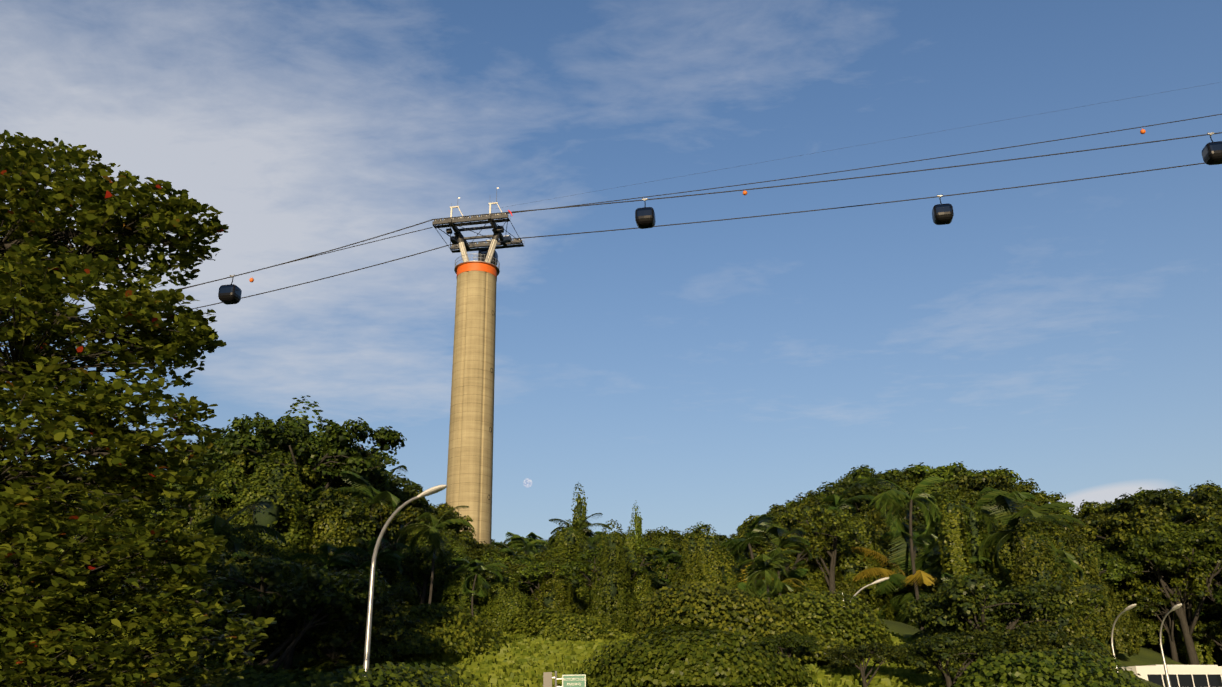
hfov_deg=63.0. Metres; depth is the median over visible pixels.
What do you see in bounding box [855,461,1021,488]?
skyline tree
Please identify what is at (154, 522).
tree
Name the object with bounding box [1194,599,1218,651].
creeper curtain
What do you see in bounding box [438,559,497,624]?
creeper curtain
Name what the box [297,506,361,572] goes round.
creeper curtain
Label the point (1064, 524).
palm
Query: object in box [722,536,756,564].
tree
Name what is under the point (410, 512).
tree
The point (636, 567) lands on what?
tree
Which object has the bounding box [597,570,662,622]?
palm
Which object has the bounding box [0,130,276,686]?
sea almond tree
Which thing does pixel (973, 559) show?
palm
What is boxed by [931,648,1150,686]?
creeper shrub
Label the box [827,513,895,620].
creeper curtain
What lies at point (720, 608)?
creeper shrub
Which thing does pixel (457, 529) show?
skyline tree
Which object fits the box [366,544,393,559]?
tree
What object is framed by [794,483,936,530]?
canopy tree
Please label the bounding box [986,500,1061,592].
creeper curtain
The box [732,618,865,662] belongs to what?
tree
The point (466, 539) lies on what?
tree
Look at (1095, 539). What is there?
canopy tree
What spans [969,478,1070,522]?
skyline tree
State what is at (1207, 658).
creeper snag
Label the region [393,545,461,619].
tree
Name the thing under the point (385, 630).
shrub
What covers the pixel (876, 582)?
street lamp
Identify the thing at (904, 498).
palm
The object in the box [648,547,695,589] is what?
palm
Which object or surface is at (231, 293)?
gondola
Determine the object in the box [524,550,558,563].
tree
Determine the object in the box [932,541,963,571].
palm
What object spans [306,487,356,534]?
palm
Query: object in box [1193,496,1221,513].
skyline tree
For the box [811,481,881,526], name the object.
palm
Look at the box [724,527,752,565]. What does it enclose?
creeper curtain
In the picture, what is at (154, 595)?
palm
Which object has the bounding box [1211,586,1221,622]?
canopy tree
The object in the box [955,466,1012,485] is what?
skyline tree
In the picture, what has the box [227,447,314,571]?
creeper curtain
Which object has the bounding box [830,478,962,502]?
canopy tree
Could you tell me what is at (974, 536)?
creeper snag
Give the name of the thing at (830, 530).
tree
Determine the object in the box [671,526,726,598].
creeper curtain
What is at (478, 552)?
canopy tree
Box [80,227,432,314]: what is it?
rope
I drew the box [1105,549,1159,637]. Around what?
creeper curtain
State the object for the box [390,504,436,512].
skyline tree
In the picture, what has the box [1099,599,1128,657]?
palm
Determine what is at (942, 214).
gondola
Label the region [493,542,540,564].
palm
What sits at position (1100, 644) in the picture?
palm
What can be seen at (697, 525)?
creeper curtain
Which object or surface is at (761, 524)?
palm
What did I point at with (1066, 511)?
skyline tree
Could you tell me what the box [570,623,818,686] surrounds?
creeper shrub
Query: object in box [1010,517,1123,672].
creeper curtain
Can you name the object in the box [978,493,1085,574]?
palm
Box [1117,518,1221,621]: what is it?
canopy tree
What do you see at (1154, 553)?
canopy tree
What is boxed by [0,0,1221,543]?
sky
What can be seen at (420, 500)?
skyline tree
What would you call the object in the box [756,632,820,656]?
shrub
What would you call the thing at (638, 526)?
creeper snag
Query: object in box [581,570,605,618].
palm
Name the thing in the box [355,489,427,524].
skyline tree
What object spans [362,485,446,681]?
street lamp
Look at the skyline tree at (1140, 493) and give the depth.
132.29 m
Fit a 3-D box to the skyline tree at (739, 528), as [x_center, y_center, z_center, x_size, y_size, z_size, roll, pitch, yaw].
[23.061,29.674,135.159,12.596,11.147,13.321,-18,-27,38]
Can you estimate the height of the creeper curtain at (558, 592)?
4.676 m
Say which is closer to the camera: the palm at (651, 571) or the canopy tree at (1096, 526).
the palm at (651, 571)
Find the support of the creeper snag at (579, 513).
on the hill terrain at (1146, 656)
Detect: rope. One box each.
[1,163,1205,343]
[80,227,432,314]
[81,132,1221,309]
[507,114,1221,213]
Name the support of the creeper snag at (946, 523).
on the hill terrain at (1146, 656)
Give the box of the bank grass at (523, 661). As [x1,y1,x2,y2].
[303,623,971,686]
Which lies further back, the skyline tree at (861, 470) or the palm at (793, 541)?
the skyline tree at (861, 470)
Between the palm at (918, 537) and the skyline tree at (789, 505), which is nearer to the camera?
the palm at (918, 537)
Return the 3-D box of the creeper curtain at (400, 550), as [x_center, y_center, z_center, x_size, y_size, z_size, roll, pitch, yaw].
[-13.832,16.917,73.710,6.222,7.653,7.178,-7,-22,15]
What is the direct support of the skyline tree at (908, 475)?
on the hill terrain at (1146, 656)
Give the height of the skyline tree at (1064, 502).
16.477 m
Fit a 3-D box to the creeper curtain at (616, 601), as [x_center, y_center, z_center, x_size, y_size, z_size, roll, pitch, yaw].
[-0.261,14.015,58.220,4.216,7.314,3.824,5,-22,-16]
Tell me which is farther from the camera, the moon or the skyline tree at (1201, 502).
the moon
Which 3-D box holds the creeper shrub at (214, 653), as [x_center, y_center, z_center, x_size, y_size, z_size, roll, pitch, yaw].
[-23.156,15.670,48.475,11.880,5.834,11.152,-15,-25,31]
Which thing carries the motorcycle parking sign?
on the hill terrain at (1146, 656)
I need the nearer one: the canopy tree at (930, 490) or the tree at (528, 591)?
the tree at (528, 591)
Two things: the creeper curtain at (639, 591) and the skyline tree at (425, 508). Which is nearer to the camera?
the creeper curtain at (639, 591)
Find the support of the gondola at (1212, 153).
hanging from the haul rope at (717, 192)
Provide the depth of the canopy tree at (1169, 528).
98.21 m
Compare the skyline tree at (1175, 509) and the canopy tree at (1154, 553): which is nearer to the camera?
the canopy tree at (1154, 553)
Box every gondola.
[218,275,241,304]
[635,198,655,228]
[932,194,953,224]
[1202,132,1221,164]
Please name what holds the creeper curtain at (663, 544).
on the hill terrain at (1146, 656)
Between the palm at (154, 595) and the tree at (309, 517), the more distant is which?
the tree at (309, 517)
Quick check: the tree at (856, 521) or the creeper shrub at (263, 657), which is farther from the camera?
the tree at (856, 521)
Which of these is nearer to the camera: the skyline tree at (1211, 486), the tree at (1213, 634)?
the tree at (1213, 634)
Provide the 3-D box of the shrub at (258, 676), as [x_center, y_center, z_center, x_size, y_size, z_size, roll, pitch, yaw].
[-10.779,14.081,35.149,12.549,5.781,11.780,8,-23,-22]
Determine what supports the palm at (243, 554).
on the hill terrain at (1146, 656)
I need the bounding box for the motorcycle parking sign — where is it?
[543,671,585,686]
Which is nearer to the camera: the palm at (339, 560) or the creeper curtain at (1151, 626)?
the palm at (339, 560)
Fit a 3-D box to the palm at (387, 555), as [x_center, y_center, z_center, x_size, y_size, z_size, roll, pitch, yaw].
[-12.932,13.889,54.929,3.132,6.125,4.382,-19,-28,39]
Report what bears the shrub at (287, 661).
on the hill terrain at (1146, 656)
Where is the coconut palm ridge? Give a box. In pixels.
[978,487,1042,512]
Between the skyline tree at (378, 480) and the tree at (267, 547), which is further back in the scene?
the skyline tree at (378, 480)
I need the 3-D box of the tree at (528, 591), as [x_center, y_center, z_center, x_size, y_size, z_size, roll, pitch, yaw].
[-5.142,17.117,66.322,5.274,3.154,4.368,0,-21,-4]
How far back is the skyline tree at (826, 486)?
133.47 m
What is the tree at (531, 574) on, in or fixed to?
on the hill terrain at (1146, 656)
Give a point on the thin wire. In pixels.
(853, 146)
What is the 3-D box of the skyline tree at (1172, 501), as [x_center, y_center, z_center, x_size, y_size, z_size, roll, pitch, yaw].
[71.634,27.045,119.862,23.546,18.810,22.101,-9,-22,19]
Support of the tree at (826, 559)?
on the hill terrain at (1146, 656)
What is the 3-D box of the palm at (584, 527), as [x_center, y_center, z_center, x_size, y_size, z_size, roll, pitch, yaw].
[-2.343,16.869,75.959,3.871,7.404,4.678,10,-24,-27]
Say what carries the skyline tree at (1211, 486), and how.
on the hill terrain at (1146, 656)
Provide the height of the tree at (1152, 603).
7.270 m
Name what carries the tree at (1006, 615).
on the hill terrain at (1146, 656)
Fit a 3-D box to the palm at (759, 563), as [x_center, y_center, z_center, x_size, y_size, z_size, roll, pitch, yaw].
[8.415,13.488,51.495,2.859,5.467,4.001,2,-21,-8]
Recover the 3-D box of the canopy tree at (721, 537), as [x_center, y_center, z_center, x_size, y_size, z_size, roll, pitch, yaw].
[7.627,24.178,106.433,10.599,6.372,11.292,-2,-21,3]
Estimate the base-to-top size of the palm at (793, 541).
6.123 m
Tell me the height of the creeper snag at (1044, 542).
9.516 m
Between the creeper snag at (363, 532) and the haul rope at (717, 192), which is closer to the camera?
the creeper snag at (363, 532)
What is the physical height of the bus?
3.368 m
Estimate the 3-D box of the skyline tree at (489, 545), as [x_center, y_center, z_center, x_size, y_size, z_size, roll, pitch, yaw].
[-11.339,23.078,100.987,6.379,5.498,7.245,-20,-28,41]
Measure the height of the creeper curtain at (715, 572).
6.885 m
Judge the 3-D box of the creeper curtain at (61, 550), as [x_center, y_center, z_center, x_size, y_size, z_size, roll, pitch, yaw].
[-27.924,12.929,53.096,5.758,8.589,5.222,-7,-22,16]
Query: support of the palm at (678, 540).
on the hill terrain at (1146, 656)
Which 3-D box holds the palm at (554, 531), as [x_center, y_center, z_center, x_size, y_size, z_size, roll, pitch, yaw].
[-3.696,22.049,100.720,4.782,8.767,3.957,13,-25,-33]
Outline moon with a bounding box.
[523,478,531,487]
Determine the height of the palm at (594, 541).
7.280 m
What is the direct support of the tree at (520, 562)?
on the hill terrain at (1146, 656)
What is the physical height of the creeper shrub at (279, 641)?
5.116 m
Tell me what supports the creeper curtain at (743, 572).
on the hill terrain at (1146, 656)
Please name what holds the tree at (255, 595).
on the hill terrain at (1146, 656)
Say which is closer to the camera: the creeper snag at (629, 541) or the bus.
the bus
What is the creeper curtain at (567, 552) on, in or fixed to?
on the hill terrain at (1146, 656)
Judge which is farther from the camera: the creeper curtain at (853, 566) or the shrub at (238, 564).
the creeper curtain at (853, 566)
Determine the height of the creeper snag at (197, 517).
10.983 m
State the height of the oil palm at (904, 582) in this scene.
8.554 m
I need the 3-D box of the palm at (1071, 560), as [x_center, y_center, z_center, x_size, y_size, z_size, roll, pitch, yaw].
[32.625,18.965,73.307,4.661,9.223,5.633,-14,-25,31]
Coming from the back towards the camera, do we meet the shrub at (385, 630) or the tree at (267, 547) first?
the tree at (267, 547)
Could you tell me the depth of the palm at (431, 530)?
57.82 m
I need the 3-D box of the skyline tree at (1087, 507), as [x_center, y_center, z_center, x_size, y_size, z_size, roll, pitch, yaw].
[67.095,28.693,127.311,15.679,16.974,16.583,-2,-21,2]
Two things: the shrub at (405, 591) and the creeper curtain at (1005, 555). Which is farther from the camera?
the creeper curtain at (1005, 555)
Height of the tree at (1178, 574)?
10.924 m
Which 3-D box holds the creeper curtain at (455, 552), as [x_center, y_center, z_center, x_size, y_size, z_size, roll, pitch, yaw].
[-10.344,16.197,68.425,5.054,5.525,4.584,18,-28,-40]
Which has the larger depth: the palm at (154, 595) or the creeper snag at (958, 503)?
the creeper snag at (958, 503)
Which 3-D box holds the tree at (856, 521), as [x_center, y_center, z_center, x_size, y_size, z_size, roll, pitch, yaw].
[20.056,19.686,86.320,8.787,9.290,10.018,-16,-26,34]
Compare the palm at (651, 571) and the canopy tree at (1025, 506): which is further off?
the canopy tree at (1025, 506)
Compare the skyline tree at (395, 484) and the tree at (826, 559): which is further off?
the skyline tree at (395, 484)
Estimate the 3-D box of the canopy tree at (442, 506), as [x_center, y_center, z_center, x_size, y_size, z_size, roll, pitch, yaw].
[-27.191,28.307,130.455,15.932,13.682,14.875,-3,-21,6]
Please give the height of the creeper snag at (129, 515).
9.644 m
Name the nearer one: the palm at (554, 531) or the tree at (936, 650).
the tree at (936, 650)
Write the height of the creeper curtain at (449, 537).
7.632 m
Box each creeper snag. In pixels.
[111,500,145,605]
[141,479,173,585]
[188,480,218,604]
[338,480,354,525]
[346,493,374,554]
[571,484,587,549]
[623,527,641,561]
[626,500,642,553]
[859,502,882,606]
[935,485,976,606]
[940,495,956,551]
[947,489,970,550]
[962,497,994,592]
[1037,529,1074,605]
[1049,524,1106,654]
[1163,570,1215,664]
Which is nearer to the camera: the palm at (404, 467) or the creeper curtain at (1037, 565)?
the creeper curtain at (1037, 565)
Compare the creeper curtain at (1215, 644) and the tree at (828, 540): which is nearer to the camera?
the tree at (828, 540)
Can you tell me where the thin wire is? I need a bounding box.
[496,82,1219,208]
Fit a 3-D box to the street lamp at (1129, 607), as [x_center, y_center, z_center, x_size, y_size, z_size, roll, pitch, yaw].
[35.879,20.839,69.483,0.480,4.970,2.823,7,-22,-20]
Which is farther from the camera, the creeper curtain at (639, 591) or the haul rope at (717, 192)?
the haul rope at (717, 192)
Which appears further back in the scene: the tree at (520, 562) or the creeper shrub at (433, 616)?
the tree at (520, 562)
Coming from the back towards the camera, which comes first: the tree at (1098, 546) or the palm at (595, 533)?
the palm at (595, 533)
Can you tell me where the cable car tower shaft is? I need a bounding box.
[446,254,499,544]
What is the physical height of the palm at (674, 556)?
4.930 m
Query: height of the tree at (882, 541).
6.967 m
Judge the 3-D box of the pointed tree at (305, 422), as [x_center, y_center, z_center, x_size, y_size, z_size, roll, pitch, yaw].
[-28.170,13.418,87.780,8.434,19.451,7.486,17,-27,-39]
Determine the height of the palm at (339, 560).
5.736 m
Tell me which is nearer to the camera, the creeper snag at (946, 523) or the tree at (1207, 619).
the creeper snag at (946, 523)
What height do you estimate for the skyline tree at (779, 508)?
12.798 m
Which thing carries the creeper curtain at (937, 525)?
on the hill terrain at (1146, 656)
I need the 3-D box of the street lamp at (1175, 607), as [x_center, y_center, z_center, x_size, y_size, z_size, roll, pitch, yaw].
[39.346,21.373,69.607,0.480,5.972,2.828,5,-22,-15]
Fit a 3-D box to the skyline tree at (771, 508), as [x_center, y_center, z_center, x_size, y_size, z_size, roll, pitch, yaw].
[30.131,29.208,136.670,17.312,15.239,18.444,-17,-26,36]
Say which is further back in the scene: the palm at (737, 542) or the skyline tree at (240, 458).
the skyline tree at (240, 458)
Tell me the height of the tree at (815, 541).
5.910 m
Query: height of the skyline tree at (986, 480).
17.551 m
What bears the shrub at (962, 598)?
on the hill terrain at (1146, 656)
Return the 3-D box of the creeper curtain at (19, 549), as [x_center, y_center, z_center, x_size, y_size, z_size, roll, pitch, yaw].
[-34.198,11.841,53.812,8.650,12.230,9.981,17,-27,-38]
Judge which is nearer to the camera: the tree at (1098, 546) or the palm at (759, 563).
the palm at (759, 563)
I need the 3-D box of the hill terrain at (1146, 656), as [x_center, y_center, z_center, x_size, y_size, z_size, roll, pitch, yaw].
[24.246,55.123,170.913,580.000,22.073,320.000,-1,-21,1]
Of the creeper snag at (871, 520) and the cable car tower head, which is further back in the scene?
the cable car tower head
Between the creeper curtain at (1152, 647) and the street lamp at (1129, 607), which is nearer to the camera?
the street lamp at (1129, 607)
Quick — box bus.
[1119,665,1221,686]
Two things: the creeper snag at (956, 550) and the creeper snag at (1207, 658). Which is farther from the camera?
the creeper snag at (1207, 658)
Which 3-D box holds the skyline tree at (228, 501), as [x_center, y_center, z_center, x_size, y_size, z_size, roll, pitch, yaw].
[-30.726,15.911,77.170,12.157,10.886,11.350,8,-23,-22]
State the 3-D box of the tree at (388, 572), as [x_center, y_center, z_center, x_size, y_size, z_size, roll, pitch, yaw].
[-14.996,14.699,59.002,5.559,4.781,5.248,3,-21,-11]
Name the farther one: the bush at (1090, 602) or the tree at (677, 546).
the tree at (677, 546)
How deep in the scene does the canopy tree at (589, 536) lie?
179.67 m
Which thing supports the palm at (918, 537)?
on the hill terrain at (1146, 656)
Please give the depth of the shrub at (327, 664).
41.78 m
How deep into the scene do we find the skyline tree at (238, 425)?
85.47 m
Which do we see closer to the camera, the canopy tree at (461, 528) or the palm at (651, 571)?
the palm at (651, 571)
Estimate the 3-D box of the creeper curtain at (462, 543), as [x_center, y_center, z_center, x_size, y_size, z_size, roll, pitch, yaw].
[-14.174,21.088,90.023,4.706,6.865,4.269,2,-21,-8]
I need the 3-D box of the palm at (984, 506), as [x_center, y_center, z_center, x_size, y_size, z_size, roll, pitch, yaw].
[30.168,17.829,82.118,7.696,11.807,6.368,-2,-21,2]
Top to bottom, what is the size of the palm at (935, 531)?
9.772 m
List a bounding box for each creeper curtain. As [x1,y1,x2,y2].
[0,459,36,589]
[48,512,128,601]
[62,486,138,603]
[156,511,189,531]
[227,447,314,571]
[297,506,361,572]
[379,524,406,550]
[384,514,452,610]
[395,533,440,595]
[433,539,476,605]
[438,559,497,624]
[443,531,455,548]
[450,538,468,555]
[468,569,534,631]
[481,550,501,561]
[519,519,592,615]
[531,559,582,615]
[579,519,639,636]
[625,571,661,634]
[644,526,681,607]
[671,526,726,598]
[686,524,743,616]
[693,521,707,533]
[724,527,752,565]
[732,553,759,583]
[768,552,827,602]
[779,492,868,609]
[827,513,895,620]
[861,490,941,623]
[923,512,990,590]
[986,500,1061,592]
[989,520,1023,628]
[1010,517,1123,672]
[1068,532,1143,656]
[1100,550,1167,647]
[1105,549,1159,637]
[1142,618,1169,649]
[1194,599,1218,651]
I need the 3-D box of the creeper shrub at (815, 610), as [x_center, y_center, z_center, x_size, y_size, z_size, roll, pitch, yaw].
[10.181,16.037,53.313,9.966,4.849,9.355,-19,-27,39]
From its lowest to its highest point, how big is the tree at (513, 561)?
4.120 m
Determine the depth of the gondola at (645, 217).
137.83 m
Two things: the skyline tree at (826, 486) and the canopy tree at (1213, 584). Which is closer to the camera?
the canopy tree at (1213, 584)
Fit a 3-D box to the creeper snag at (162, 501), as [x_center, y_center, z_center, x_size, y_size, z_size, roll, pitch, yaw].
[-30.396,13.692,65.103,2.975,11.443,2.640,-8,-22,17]
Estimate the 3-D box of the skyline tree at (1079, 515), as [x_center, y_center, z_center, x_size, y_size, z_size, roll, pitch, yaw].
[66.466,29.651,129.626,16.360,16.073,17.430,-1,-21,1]
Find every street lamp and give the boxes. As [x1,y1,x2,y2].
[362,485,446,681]
[841,577,889,607]
[1111,604,1135,671]
[1159,604,1181,686]
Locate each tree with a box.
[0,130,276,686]
[69,512,173,542]
[141,474,251,526]
[165,464,312,518]
[167,446,336,501]
[181,522,280,573]
[186,433,366,495]
[189,412,387,505]
[191,417,406,512]
[200,506,318,552]
[246,487,380,565]
[280,395,324,535]
[310,447,391,502]
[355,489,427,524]
[358,473,422,510]
[364,487,431,523]
[366,503,440,588]
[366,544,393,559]
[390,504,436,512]
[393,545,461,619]
[427,510,471,539]
[429,508,475,542]
[436,503,452,511]
[443,529,477,550]
[463,547,515,561]
[468,541,520,555]
[468,543,486,554]
[480,559,531,570]
[487,561,546,589]
[495,555,546,566]
[500,579,572,607]
[503,560,583,608]
[505,550,555,563]
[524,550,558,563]
[539,530,621,547]
[565,547,667,596]
[632,529,688,554]
[634,540,699,551]
[636,542,688,558]
[699,533,728,541]
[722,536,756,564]
[736,525,746,532]
[737,523,826,593]
[741,513,781,527]
[757,500,813,528]
[767,498,881,523]
[769,491,823,511]
[775,503,866,596]
[779,532,833,571]
[785,477,871,503]
[786,492,827,509]
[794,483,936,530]
[805,470,934,496]
[817,470,963,497]
[825,480,970,522]
[827,514,885,532]
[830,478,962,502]
[835,465,982,484]
[847,538,894,567]
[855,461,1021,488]
[904,543,923,559]
[915,471,1042,508]
[933,503,1058,536]
[934,512,1070,553]
[939,485,980,507]
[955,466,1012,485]
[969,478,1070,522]
[1030,490,1074,510]
[1051,511,1113,531]
[1052,508,1084,523]
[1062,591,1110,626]
[1064,500,1221,613]
[1065,537,1110,551]
[1066,541,1104,561]
[1071,549,1126,584]
[1073,512,1113,520]
[1076,498,1148,516]
[1087,480,1221,516]
[1094,487,1221,516]
[1094,518,1221,660]
[1097,528,1221,664]
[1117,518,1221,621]
[1120,581,1198,661]
[1121,553,1221,642]
[1130,485,1221,501]
[1153,504,1217,515]
[1187,574,1221,600]
[1191,619,1221,650]
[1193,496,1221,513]
[1196,598,1221,643]
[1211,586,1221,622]
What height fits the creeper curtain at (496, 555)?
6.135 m
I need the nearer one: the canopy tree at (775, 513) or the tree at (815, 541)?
the tree at (815, 541)
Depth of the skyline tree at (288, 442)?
82.48 m
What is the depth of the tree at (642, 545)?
97.59 m
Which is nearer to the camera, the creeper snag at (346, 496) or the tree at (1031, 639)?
the tree at (1031, 639)
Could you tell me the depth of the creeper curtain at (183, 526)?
88.76 m
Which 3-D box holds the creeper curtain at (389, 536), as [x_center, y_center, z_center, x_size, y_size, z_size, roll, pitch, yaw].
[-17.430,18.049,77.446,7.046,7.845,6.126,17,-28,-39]
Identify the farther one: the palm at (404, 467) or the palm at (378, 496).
the palm at (404, 467)
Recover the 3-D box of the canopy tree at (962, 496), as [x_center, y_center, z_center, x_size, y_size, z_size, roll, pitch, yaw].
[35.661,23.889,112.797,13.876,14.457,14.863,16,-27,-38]
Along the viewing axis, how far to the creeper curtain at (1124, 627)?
85.47 m
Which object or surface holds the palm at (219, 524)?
on the hill terrain at (1146, 656)
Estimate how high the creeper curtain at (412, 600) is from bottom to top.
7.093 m
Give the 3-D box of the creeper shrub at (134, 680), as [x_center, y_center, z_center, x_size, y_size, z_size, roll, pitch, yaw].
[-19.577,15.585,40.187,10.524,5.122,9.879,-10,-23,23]
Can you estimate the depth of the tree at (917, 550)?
83.98 m
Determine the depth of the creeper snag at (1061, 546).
77.39 m
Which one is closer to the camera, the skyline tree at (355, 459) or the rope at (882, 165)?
the skyline tree at (355, 459)
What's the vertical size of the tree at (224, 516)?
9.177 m
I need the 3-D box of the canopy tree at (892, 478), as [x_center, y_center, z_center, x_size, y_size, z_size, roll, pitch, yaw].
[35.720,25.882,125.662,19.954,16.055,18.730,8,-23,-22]
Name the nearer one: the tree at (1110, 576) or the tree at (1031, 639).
the tree at (1031, 639)
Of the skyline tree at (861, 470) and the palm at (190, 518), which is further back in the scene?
the skyline tree at (861, 470)
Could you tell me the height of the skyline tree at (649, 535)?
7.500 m
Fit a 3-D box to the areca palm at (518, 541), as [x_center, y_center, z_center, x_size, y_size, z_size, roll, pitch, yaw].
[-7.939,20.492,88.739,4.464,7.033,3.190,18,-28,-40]
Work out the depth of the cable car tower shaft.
135.61 m
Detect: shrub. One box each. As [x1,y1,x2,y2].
[26,602,236,672]
[61,661,197,686]
[110,537,273,588]
[152,659,484,686]
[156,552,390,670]
[222,613,336,648]
[224,618,298,662]
[234,561,367,668]
[253,596,427,668]
[287,568,416,650]
[288,656,476,686]
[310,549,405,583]
[317,602,507,657]
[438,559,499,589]
[491,608,624,641]
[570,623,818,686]
[633,581,817,650]
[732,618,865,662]
[744,590,892,648]
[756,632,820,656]
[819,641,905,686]
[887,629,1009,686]
[900,566,1077,634]
[911,627,976,664]
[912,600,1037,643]
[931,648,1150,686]
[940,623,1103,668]
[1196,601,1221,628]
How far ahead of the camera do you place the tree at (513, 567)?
63.38 m
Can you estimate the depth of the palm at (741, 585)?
64.28 m
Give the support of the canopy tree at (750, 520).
on the hill terrain at (1146, 656)
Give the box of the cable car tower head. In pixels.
[432,187,523,262]
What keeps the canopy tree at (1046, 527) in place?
on the hill terrain at (1146, 656)
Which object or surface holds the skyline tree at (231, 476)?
on the hill terrain at (1146, 656)
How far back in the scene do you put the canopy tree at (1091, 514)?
116.14 m
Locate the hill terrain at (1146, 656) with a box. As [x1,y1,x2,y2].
[42,614,1221,686]
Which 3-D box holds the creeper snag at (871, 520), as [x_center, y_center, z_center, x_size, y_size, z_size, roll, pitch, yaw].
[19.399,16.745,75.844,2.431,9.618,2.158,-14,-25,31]
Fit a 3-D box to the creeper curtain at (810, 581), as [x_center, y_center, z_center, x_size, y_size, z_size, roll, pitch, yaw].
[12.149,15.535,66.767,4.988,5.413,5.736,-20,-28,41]
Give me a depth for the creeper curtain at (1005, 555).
67.93 m
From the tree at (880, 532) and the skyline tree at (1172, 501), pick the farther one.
the skyline tree at (1172, 501)
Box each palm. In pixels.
[115,581,190,634]
[145,502,286,673]
[163,471,244,528]
[224,551,294,579]
[287,543,356,648]
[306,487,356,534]
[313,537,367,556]
[332,471,403,549]
[333,536,408,575]
[384,465,421,491]
[394,506,473,629]
[451,557,508,627]
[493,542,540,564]
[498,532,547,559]
[503,534,548,560]
[548,513,611,550]
[549,519,591,546]
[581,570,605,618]
[589,534,608,549]
[590,531,631,539]
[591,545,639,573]
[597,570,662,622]
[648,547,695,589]
[655,524,735,552]
[666,554,722,586]
[681,552,747,585]
[718,517,787,586]
[725,558,812,595]
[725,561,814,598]
[737,549,800,602]
[739,514,773,584]
[741,524,812,595]
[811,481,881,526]
[851,530,983,629]
[860,477,944,629]
[879,520,939,566]
[881,508,941,553]
[925,553,992,573]
[930,490,1009,544]
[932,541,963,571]
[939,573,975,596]
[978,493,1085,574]
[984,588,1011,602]
[1037,542,1084,588]
[1045,510,1073,545]
[1065,584,1108,659]
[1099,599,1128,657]
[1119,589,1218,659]
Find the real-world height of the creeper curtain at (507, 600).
3.973 m
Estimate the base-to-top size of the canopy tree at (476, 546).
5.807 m
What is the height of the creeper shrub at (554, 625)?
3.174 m
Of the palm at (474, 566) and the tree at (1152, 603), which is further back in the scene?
the tree at (1152, 603)
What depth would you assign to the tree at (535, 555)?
87.99 m

